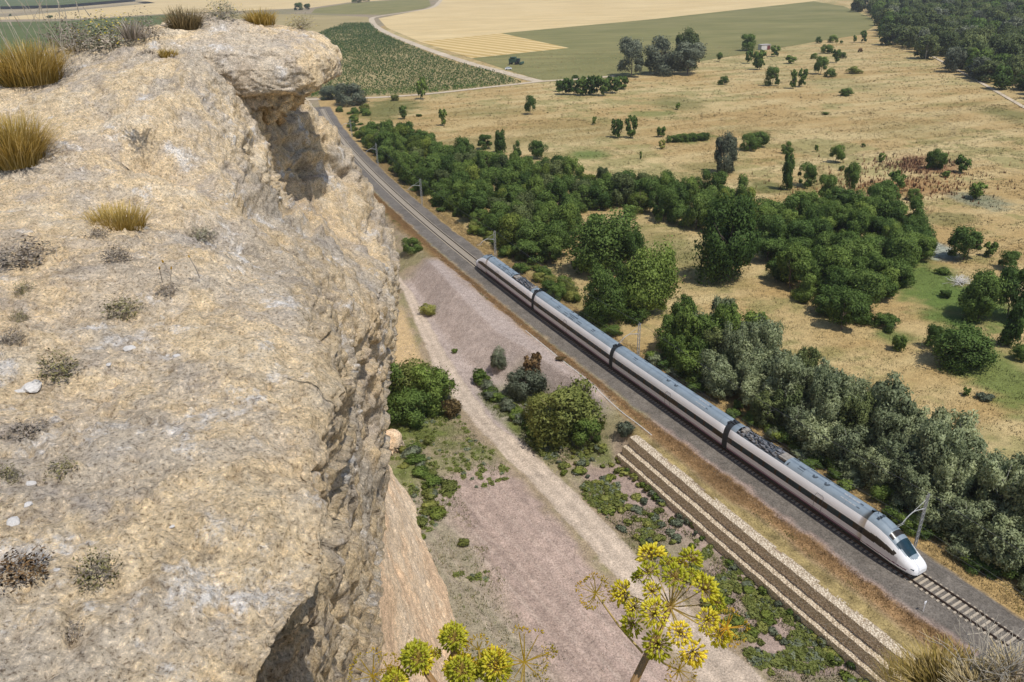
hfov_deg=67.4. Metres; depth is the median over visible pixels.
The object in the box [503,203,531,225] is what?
leafy tree
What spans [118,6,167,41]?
shrub
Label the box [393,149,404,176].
leafy tree
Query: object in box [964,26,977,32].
woodland tree
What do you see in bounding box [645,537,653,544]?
shrub
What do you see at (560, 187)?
leafy tree
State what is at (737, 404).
bush
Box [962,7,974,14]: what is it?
woodland tree
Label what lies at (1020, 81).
woodland tree
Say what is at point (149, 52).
grass tuft
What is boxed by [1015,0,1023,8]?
woodland tree
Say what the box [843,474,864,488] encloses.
bush
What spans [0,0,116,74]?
grass stalks
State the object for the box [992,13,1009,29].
woodland tree
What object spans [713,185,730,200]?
bush
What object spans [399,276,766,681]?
dirt road
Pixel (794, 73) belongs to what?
young tree
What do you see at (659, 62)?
leafy tree
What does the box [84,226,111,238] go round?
shrub
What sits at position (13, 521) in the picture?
stone
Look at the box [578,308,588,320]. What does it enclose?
bush
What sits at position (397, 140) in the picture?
leafy tree
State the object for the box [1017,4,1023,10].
woodland tree
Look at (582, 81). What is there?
young tree
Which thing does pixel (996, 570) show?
bush
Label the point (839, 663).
shrub
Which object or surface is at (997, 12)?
woodland tree
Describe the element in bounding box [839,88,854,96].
bush
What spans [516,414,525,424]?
bush
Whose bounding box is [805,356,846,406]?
poplar tree
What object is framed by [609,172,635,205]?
leafy tree
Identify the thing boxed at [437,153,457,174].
leafy tree
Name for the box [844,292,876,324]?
leafy tree
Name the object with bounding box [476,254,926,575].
train
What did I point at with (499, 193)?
bush
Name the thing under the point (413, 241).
bush
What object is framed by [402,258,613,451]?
soil mound
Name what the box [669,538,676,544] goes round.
shrub
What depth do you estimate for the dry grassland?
258.58 m
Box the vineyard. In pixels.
[315,22,520,92]
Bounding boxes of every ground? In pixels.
[0,0,153,13]
[0,0,978,681]
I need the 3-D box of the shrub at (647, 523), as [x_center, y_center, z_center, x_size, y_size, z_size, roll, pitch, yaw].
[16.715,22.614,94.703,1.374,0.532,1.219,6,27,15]
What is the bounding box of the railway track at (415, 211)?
[319,107,1023,646]
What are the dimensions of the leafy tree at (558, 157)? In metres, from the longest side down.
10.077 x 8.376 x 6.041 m
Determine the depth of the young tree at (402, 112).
331.51 m
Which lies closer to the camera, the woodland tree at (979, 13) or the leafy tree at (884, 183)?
the leafy tree at (884, 183)
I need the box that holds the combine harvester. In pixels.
[509,57,523,64]
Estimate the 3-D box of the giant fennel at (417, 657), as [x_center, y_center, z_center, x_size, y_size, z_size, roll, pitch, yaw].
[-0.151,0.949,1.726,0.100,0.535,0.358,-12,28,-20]
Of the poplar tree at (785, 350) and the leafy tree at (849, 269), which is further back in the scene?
the leafy tree at (849, 269)
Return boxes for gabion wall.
[616,435,915,681]
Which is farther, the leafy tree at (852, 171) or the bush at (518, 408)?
the leafy tree at (852, 171)
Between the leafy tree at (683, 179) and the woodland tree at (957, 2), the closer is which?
the leafy tree at (683, 179)
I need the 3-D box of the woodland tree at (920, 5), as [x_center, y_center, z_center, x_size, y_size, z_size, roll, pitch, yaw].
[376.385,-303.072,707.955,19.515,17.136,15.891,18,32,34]
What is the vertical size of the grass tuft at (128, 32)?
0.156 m
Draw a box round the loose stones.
[392,242,974,681]
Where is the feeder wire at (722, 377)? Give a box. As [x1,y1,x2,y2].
[350,119,1023,552]
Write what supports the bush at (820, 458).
on the dry grassland
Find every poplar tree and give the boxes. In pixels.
[653,312,676,351]
[661,331,686,367]
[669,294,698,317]
[670,348,711,382]
[672,303,703,352]
[681,334,711,359]
[687,313,723,343]
[691,308,711,337]
[695,348,733,384]
[700,325,734,354]
[704,364,739,398]
[708,295,735,315]
[713,301,742,330]
[718,321,748,369]
[725,309,769,334]
[733,339,771,366]
[733,357,761,398]
[738,312,783,351]
[738,373,778,409]
[748,320,784,364]
[749,389,783,428]
[750,347,782,382]
[770,356,806,395]
[771,383,805,427]
[772,346,798,375]
[775,352,801,383]
[780,398,817,439]
[792,413,846,459]
[796,344,821,388]
[798,363,825,405]
[801,366,841,411]
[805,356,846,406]
[811,397,844,426]
[815,386,861,420]
[824,420,868,471]
[835,391,876,445]
[840,373,871,396]
[857,390,882,435]
[857,447,899,490]
[859,398,916,452]
[868,370,920,423]
[872,437,933,495]
[873,431,907,451]
[896,423,924,451]
[897,463,933,512]
[900,405,930,429]
[907,482,956,535]
[909,416,967,488]
[913,416,928,437]
[930,402,982,453]
[930,453,976,509]
[939,493,994,544]
[949,446,981,496]
[958,435,1007,492]
[967,457,1023,524]
[969,509,1023,575]
[971,457,1014,503]
[1008,451,1023,465]
[1008,472,1023,527]
[1015,518,1023,566]
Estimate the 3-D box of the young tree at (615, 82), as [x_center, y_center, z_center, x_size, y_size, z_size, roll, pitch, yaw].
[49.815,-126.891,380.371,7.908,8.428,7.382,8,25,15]
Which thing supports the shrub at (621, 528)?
on the ground at (534, 544)
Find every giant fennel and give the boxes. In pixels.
[347,647,409,681]
[397,637,441,681]
[436,620,468,679]
[441,650,480,681]
[465,624,558,681]
[575,541,749,681]
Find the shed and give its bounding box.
[758,44,770,49]
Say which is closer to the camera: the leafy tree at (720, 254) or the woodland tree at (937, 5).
the leafy tree at (720, 254)
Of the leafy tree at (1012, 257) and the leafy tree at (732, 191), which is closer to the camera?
the leafy tree at (1012, 257)
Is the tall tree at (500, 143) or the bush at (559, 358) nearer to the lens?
the bush at (559, 358)
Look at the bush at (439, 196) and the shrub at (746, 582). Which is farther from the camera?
the bush at (439, 196)
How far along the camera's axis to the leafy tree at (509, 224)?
174.12 m
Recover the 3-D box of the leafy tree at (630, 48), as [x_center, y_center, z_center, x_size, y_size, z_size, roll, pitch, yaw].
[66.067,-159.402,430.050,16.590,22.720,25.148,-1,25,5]
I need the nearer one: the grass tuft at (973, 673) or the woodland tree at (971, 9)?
the grass tuft at (973, 673)
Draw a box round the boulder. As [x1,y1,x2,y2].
[386,429,404,454]
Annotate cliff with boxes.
[379,464,463,681]
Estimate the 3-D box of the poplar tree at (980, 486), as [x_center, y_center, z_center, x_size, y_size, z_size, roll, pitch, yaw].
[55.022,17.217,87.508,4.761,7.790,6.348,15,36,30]
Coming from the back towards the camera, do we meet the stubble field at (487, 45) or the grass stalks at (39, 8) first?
the stubble field at (487, 45)
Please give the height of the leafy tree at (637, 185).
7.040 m
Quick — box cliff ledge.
[0,33,400,681]
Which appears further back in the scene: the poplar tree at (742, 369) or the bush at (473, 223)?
the bush at (473, 223)
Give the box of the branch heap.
[943,274,969,286]
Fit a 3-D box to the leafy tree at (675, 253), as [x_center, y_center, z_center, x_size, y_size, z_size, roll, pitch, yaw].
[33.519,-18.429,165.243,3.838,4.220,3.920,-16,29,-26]
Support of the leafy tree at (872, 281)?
on the dry grassland
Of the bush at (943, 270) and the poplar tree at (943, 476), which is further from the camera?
the bush at (943, 270)
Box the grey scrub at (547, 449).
[399,394,829,673]
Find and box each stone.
[6,516,19,526]
[21,379,41,392]
[24,501,32,507]
[26,481,36,485]
[123,345,135,351]
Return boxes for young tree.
[399,105,406,118]
[416,77,426,98]
[438,109,447,124]
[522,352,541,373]
[557,77,569,92]
[567,79,579,94]
[576,75,589,94]
[585,75,598,95]
[595,75,609,95]
[607,76,620,92]
[610,118,622,136]
[618,76,628,88]
[624,115,637,136]
[656,126,665,135]
[658,139,665,148]
[745,48,753,61]
[752,49,766,69]
[770,45,780,55]
[785,55,797,63]
[789,69,797,87]
[798,68,807,85]
[832,49,841,61]
[860,30,867,41]
[879,153,885,161]
[888,170,907,187]
[955,154,971,172]
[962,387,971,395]
[968,181,987,198]
[983,241,998,256]
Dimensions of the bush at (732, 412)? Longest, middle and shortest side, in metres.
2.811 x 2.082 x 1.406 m
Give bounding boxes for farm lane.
[307,75,612,99]
[369,0,542,80]
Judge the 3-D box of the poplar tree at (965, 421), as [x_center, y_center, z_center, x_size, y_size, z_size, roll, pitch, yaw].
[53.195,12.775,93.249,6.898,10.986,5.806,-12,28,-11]
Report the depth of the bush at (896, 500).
90.13 m
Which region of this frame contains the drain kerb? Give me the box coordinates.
[525,330,651,434]
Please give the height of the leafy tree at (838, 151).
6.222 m
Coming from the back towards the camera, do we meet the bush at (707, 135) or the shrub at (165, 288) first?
the bush at (707, 135)
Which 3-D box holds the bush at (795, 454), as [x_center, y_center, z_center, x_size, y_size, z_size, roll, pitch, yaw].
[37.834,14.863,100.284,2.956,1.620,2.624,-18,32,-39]
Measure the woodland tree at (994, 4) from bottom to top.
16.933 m
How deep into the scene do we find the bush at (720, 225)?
176.68 m
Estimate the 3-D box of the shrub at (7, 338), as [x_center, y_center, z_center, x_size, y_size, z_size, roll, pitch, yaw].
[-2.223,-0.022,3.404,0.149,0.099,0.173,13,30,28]
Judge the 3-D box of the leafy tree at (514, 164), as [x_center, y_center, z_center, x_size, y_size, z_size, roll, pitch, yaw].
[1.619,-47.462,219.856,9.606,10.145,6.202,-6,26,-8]
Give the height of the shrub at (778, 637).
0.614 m
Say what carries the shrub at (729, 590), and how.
on the ground at (534, 544)
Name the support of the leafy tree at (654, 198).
on the dry grassland
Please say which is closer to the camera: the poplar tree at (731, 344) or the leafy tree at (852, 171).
the poplar tree at (731, 344)
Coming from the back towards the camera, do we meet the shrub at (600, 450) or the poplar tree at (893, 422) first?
the shrub at (600, 450)
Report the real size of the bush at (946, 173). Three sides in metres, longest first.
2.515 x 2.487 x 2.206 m
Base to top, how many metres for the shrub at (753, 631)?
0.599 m
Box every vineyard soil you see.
[217,14,518,96]
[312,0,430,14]
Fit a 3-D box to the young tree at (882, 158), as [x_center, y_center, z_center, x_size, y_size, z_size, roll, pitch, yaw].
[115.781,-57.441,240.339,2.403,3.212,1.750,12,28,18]
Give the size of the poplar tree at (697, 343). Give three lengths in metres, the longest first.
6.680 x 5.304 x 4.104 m
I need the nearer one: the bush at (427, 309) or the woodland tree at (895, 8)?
the bush at (427, 309)
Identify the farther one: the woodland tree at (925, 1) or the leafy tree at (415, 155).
the woodland tree at (925, 1)
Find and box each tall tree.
[494,129,506,152]
[614,260,635,299]
[780,152,794,190]
[994,302,1023,347]
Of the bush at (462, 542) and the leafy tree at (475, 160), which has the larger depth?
the leafy tree at (475, 160)
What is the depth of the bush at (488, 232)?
184.09 m
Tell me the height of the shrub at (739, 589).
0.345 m
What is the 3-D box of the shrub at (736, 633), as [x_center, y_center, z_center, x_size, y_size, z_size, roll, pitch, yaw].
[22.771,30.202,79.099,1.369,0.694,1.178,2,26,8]
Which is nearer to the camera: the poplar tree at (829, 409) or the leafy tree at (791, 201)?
the poplar tree at (829, 409)
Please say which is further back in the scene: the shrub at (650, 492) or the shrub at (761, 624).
the shrub at (650, 492)
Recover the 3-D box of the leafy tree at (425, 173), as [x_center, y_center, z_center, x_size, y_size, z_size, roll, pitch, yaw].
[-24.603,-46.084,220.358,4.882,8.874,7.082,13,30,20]
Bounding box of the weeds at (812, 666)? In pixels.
[387,393,837,675]
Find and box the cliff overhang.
[132,13,342,126]
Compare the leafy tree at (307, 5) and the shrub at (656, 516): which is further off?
the leafy tree at (307, 5)
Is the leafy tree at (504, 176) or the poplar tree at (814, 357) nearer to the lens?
the poplar tree at (814, 357)
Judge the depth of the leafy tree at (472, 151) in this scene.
247.57 m
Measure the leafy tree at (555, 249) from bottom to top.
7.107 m
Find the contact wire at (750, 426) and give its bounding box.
[342,128,1022,598]
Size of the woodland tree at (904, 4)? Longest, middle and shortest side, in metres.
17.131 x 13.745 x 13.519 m
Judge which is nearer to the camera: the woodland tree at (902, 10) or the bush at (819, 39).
the bush at (819, 39)
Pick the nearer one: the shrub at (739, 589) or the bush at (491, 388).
the shrub at (739, 589)
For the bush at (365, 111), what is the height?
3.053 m
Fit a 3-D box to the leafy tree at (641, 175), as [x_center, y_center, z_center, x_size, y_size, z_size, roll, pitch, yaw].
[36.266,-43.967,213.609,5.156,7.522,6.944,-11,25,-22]
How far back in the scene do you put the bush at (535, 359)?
123.24 m
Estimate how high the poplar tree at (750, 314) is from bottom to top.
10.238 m
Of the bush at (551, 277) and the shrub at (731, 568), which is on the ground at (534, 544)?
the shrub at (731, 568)
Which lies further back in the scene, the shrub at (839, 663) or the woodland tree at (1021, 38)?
the woodland tree at (1021, 38)
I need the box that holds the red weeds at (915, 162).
[752,148,1015,235]
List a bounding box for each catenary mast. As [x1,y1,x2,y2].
[409,179,422,204]
[477,231,496,257]
[621,322,640,354]
[897,493,929,546]
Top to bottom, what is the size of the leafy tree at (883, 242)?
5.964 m
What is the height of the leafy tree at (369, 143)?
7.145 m
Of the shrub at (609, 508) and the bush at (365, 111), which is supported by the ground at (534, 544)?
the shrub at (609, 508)
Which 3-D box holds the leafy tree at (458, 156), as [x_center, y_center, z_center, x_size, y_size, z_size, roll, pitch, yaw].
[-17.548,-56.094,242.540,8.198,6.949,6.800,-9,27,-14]
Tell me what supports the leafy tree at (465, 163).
on the dry grassland
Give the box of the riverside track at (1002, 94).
[930,54,1023,107]
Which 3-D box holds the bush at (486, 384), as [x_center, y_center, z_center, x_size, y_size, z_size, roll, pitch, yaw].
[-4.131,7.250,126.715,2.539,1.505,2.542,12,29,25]
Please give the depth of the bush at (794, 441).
102.66 m
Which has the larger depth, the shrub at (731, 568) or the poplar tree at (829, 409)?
the poplar tree at (829, 409)
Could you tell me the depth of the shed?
535.78 m
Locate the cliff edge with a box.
[965,642,1023,681]
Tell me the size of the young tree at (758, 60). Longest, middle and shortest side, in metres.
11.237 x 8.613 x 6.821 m
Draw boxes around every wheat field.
[0,0,378,19]
[379,0,817,41]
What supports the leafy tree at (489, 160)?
on the dry grassland
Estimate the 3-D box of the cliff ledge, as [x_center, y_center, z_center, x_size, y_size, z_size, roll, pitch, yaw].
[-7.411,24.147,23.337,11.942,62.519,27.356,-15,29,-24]
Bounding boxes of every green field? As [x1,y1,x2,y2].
[0,0,114,5]
[0,14,175,56]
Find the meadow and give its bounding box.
[473,1,873,81]
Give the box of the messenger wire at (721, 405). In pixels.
[349,135,1022,593]
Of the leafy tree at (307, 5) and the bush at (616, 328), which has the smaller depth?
the bush at (616, 328)
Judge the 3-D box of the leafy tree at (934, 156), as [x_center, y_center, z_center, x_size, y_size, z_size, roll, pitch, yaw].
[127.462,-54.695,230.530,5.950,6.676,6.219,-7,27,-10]
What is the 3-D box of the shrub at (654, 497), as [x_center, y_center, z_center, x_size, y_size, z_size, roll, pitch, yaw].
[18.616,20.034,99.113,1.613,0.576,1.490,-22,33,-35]
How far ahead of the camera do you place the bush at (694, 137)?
275.43 m
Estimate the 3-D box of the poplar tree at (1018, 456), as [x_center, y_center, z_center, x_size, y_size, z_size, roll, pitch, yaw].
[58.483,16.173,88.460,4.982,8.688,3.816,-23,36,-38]
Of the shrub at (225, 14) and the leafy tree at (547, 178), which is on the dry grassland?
the leafy tree at (547, 178)
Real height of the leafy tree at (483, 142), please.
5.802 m
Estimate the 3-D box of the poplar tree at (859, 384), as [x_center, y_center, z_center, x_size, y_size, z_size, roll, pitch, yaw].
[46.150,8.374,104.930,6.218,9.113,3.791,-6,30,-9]
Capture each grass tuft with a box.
[0,36,86,86]
[0,105,85,170]
[75,199,167,231]
[109,19,147,39]
[138,47,155,53]
[154,4,209,29]
[155,47,178,57]
[240,6,282,25]
[860,638,929,681]
[888,628,986,681]
[937,652,1010,681]
[975,636,1023,681]
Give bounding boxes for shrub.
[0,235,73,269]
[0,326,31,345]
[0,414,57,448]
[0,460,27,484]
[0,537,60,594]
[5,309,30,322]
[10,278,38,294]
[23,8,103,53]
[27,347,86,384]
[43,454,80,483]
[58,616,85,645]
[59,9,147,49]
[66,544,122,594]
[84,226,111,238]
[91,293,145,321]
[97,240,141,263]
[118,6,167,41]
[149,281,181,296]
[186,224,217,241]
[193,0,247,19]
[285,14,317,28]
[557,461,566,469]
[560,469,567,475]
[562,463,571,468]
[570,448,579,453]
[572,466,582,473]
[576,459,586,465]
[581,469,587,474]
[588,440,595,446]
[598,443,607,448]
[598,448,607,452]
[598,494,609,500]
[600,491,611,498]
[600,503,615,513]
[602,506,617,515]
[605,473,616,480]
[613,468,620,473]
[613,498,623,507]
[614,492,628,499]
[616,524,626,532]
[617,505,626,513]
[618,467,629,476]
[622,518,632,525]
[624,503,632,510]
[629,472,638,481]
[630,492,641,501]
[630,504,643,513]
[632,533,639,540]
[640,497,647,505]
[642,521,652,527]
[643,484,651,491]
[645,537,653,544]
[647,490,654,495]
[650,512,659,519]
[651,492,658,499]
[652,534,666,540]
[655,495,662,503]
[657,521,665,527]
[666,528,675,536]
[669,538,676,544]
[670,518,684,526]
[671,533,681,543]
[675,512,681,518]
[699,598,709,606]
[719,596,735,604]
[720,615,737,624]
[721,581,732,595]
[725,558,733,564]
[727,562,737,570]
[727,629,739,639]
[731,612,746,626]
[733,585,743,593]
[738,631,759,642]
[741,580,753,586]
[741,593,757,606]
[742,577,754,585]
[743,585,754,593]
[744,624,760,637]
[750,646,765,663]
[751,588,769,600]
[755,621,768,633]
[757,638,765,645]
[758,585,766,595]
[759,609,772,619]
[761,616,776,625]
[767,668,775,676]
[768,626,778,636]
[770,655,787,668]
[774,600,781,607]
[775,634,782,640]
[779,637,787,644]
[786,608,793,615]
[786,635,805,648]
[817,636,825,648]
[823,646,837,655]
[825,655,843,665]
[827,650,840,666]
[839,669,856,681]
[846,661,855,669]
[847,678,857,681]
[857,678,868,681]
[917,606,1023,681]
[958,620,1023,681]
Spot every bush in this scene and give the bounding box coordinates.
[319,85,343,100]
[333,83,369,106]
[335,106,342,111]
[346,122,357,126]
[361,109,370,115]
[362,103,369,108]
[375,145,395,164]
[376,138,393,153]
[386,386,432,429]
[387,360,407,401]
[388,354,450,411]
[390,94,398,99]
[397,462,408,467]
[398,164,417,182]
[398,445,405,452]
[401,237,422,254]
[401,445,422,458]
[402,360,458,418]
[403,453,426,464]
[406,442,420,446]
[411,465,429,478]
[415,460,425,466]
[416,514,428,526]
[417,303,436,315]
[419,505,431,514]
[420,135,432,156]
[421,486,437,499]
[421,499,440,507]
[422,474,442,485]
[423,435,431,444]
[426,505,447,520]
[428,468,437,474]
[431,188,460,206]
[435,206,447,211]
[439,477,457,493]
[441,398,462,418]
[442,179,462,208]
[452,207,460,216]
[457,537,469,547]
[461,150,475,163]
[465,164,481,181]
[466,225,480,234]
[468,221,479,227]
[472,367,486,382]
[475,376,487,385]
[476,227,494,236]
[480,379,494,389]
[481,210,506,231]
[481,385,499,394]
[482,235,494,240]
[483,390,498,398]
[485,230,494,236]
[489,150,508,167]
[489,390,502,401]
[490,345,508,369]
[493,391,509,401]
[497,187,506,201]
[497,248,507,256]
[498,401,515,411]
[499,397,513,407]
[503,365,549,401]
[505,248,517,257]
[507,410,522,422]
[508,150,517,160]
[510,406,524,412]
[512,263,520,270]
[513,413,524,423]
[515,253,528,260]
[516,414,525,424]
[517,262,527,272]
[519,389,559,425]
[523,373,607,451]
[526,429,535,439]
[528,198,543,215]
[531,164,541,176]
[531,264,539,269]
[531,272,544,282]
[534,266,547,271]
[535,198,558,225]
[538,279,559,294]
[540,275,556,283]
[541,268,552,275]
[547,283,566,301]
[554,173,565,181]
[554,356,565,361]
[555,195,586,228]
[556,275,571,282]
[558,281,566,286]
[561,278,571,284]
[563,290,581,300]
[565,281,578,291]
[565,414,603,448]
[570,178,591,196]
[570,293,581,301]
[578,175,594,186]
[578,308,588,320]
[579,173,596,181]
[600,324,622,335]
[614,421,634,437]
[622,304,650,325]
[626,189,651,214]
[643,351,661,362]
[647,351,662,364]
[655,359,671,370]
[658,171,671,205]
[664,366,686,377]
[665,135,677,141]
[665,199,685,214]
[669,175,689,205]
[673,133,684,141]
[677,176,698,205]
[680,133,688,141]
[680,376,698,384]
[685,380,705,392]
[687,133,698,140]
[692,133,704,139]
[701,132,709,139]
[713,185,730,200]
[717,75,728,84]
[718,199,735,230]
[725,408,744,418]
[733,399,743,408]
[739,131,759,149]
[741,409,769,427]
[746,415,758,426]
[754,130,771,147]
[763,422,778,431]
[765,426,778,440]
[767,426,786,439]
[777,426,796,443]
[782,439,800,445]
[787,443,802,454]
[790,449,810,460]
[798,455,823,470]
[807,450,825,469]
[816,37,822,42]
[820,44,834,52]
[823,67,836,76]
[824,455,838,467]
[827,34,837,41]
[827,465,843,478]
[827,466,840,479]
[836,478,855,491]
[839,52,846,57]
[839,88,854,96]
[840,466,858,478]
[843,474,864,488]
[846,66,863,73]
[869,482,894,505]
[870,310,903,333]
[880,505,901,519]
[888,490,907,511]
[889,512,926,538]
[890,501,904,512]
[892,334,907,351]
[896,275,906,286]
[906,188,923,199]
[912,519,931,529]
[918,527,934,539]
[933,267,951,275]
[934,524,957,541]
[939,290,951,297]
[941,540,974,561]
[942,171,950,176]
[949,541,979,555]
[958,549,981,572]
[962,555,1000,580]
[975,391,995,401]
[980,564,1003,577]
[997,565,1023,579]
[1008,344,1023,361]
[1017,573,1023,597]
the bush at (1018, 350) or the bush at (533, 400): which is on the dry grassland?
the bush at (1018, 350)
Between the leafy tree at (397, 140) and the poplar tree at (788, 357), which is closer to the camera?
the poplar tree at (788, 357)
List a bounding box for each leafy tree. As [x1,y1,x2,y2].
[294,2,303,9]
[303,3,310,9]
[355,127,366,138]
[360,119,376,142]
[362,127,378,146]
[364,132,378,151]
[373,130,393,152]
[377,119,393,131]
[391,122,411,148]
[392,152,406,173]
[393,131,408,150]
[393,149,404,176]
[394,137,407,150]
[400,154,419,185]
[401,120,413,128]
[404,128,421,139]
[405,135,421,149]
[409,138,422,150]
[409,146,423,162]
[410,151,424,168]
[412,167,422,186]
[416,155,442,178]
[418,130,435,139]
[418,166,434,195]
[427,143,441,153]
[428,181,447,201]
[431,140,442,146]
[433,168,449,189]
[434,145,455,154]
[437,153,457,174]
[438,178,452,190]
[449,159,464,175]
[450,152,463,162]
[450,170,470,189]
[454,135,474,151]
[454,144,467,155]
[457,181,477,203]
[458,188,488,218]
[461,158,476,170]
[469,148,478,153]
[469,156,479,165]
[469,208,489,226]
[472,177,495,209]
[475,148,489,168]
[477,134,492,149]
[479,165,500,189]
[482,200,511,230]
[483,150,495,164]
[484,196,506,208]
[487,153,498,166]
[491,210,524,249]
[492,152,509,169]
[492,166,513,198]
[497,182,526,202]
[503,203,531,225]
[504,157,533,175]
[508,170,520,188]
[510,199,529,217]
[510,239,551,263]
[512,140,521,155]
[512,216,544,254]
[514,187,536,219]
[515,155,533,167]
[517,172,530,186]
[524,94,536,112]
[526,173,544,201]
[527,139,548,157]
[530,205,549,224]
[531,158,541,166]
[533,173,554,188]
[535,189,558,209]
[536,161,549,180]
[538,232,564,264]
[539,158,563,178]
[539,216,572,257]
[540,155,551,166]
[546,176,568,205]
[549,152,568,173]
[554,202,577,230]
[554,204,649,274]
[560,191,572,204]
[561,155,585,183]
[561,171,580,193]
[569,184,596,212]
[579,262,630,327]
[586,185,615,208]
[593,176,616,197]
[596,166,608,180]
[601,171,612,179]
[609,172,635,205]
[616,34,643,75]
[616,170,636,178]
[617,235,685,315]
[622,205,637,217]
[622,228,645,262]
[627,179,649,203]
[635,171,650,181]
[639,171,660,204]
[643,32,683,76]
[648,190,668,215]
[652,182,680,221]
[664,169,673,178]
[664,249,676,261]
[667,40,706,73]
[669,201,691,225]
[674,27,699,69]
[680,176,698,198]
[681,192,710,229]
[690,188,763,285]
[695,166,710,188]
[696,197,718,224]
[697,189,718,195]
[703,184,717,190]
[706,201,721,230]
[708,170,728,191]
[713,130,739,172]
[716,51,722,60]
[721,185,734,202]
[735,173,748,195]
[740,184,757,210]
[741,33,756,50]
[753,204,780,227]
[755,196,786,215]
[755,214,782,238]
[755,234,787,261]
[763,65,779,84]
[763,216,788,256]
[765,258,796,281]
[775,241,815,288]
[779,206,797,226]
[780,141,793,153]
[781,194,799,211]
[783,217,804,236]
[784,218,817,248]
[785,234,812,250]
[790,189,829,210]
[790,273,819,302]
[797,161,817,187]
[798,199,815,215]
[798,206,825,219]
[803,201,826,221]
[805,215,832,245]
[808,242,829,291]
[809,230,836,258]
[811,284,845,320]
[812,56,828,73]
[817,242,857,281]
[817,263,860,296]
[818,172,837,196]
[821,201,839,217]
[821,284,873,329]
[823,185,856,206]
[823,198,841,213]
[823,261,852,293]
[824,215,838,235]
[829,144,845,162]
[831,230,858,251]
[832,212,860,233]
[834,236,873,267]
[836,203,853,212]
[837,228,862,239]
[840,207,851,230]
[843,188,872,207]
[844,161,862,189]
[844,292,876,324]
[845,206,871,237]
[846,268,888,310]
[851,253,865,276]
[853,199,876,233]
[855,196,888,216]
[859,234,885,268]
[860,252,887,273]
[861,231,888,241]
[866,179,901,199]
[866,233,888,256]
[867,214,893,235]
[869,183,898,200]
[874,199,908,223]
[875,274,901,299]
[876,218,899,236]
[879,267,903,296]
[880,222,902,239]
[882,199,910,225]
[882,252,915,287]
[883,232,923,270]
[885,227,920,265]
[900,220,922,231]
[902,212,930,227]
[906,196,933,231]
[913,227,937,249]
[914,231,938,259]
[920,319,1001,374]
[924,146,948,168]
[924,323,943,347]
[946,225,987,259]
[956,268,1012,324]
[998,248,1021,265]
[999,261,1023,318]
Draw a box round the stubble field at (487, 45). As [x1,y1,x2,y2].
[422,33,566,57]
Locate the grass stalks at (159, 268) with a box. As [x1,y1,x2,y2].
[158,255,199,286]
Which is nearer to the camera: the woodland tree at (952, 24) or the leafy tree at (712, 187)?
the leafy tree at (712, 187)
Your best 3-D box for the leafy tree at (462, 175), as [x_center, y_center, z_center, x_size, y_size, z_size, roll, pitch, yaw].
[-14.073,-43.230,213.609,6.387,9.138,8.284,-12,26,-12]
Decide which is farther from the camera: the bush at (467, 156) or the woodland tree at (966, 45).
the woodland tree at (966, 45)
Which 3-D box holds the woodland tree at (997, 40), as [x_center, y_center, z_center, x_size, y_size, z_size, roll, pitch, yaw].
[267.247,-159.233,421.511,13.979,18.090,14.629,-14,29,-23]
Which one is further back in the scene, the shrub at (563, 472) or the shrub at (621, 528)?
the shrub at (563, 472)
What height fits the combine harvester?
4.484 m
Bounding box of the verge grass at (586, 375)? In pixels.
[362,149,1023,655]
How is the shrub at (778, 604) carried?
on the ground at (534, 544)
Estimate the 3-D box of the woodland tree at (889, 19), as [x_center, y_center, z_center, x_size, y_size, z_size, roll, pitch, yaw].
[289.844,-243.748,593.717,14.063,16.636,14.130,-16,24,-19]
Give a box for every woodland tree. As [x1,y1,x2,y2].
[850,0,865,11]
[861,0,869,9]
[865,0,875,15]
[870,0,885,17]
[873,11,880,25]
[876,7,893,24]
[877,13,894,34]
[877,22,906,45]
[881,2,893,11]
[889,5,899,12]
[892,14,912,27]
[896,30,912,46]
[899,1,912,11]
[899,7,908,13]
[906,26,920,48]
[908,0,923,7]
[910,15,927,26]
[911,33,944,58]
[912,13,927,23]
[914,3,928,8]
[914,27,930,50]
[917,6,928,13]
[922,0,933,3]
[926,23,937,28]
[927,12,942,23]
[929,24,948,39]
[931,3,941,7]
[933,7,949,15]
[937,14,951,24]
[937,31,960,54]
[940,21,958,27]
[940,45,967,72]
[942,0,954,3]
[947,7,961,15]
[951,16,963,24]
[951,38,981,68]
[952,0,961,6]
[953,25,978,40]
[959,10,972,15]
[959,29,970,41]
[960,0,971,10]
[960,33,989,42]
[961,18,976,25]
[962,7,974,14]
[963,47,993,71]
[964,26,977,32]
[964,34,986,65]
[964,56,993,78]
[967,41,994,58]
[968,16,987,25]
[968,22,985,28]
[971,10,986,18]
[972,0,981,6]
[972,59,1004,81]
[974,26,992,39]
[975,3,991,8]
[983,7,996,19]
[986,0,999,7]
[988,20,1001,33]
[988,33,1011,59]
[990,53,1011,64]
[991,63,1013,89]
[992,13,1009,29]
[993,10,1008,16]
[995,38,1023,55]
[997,21,1012,33]
[999,25,1023,32]
[1000,32,1022,35]
[1001,22,1013,31]
[1003,2,1014,12]
[1004,53,1023,76]
[1005,54,1023,85]
[1008,8,1021,14]
[1009,13,1023,17]
[1009,14,1022,26]
[1010,34,1023,45]
[1013,69,1023,89]
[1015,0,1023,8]
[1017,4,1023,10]
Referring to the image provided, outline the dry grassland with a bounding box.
[318,0,1023,619]

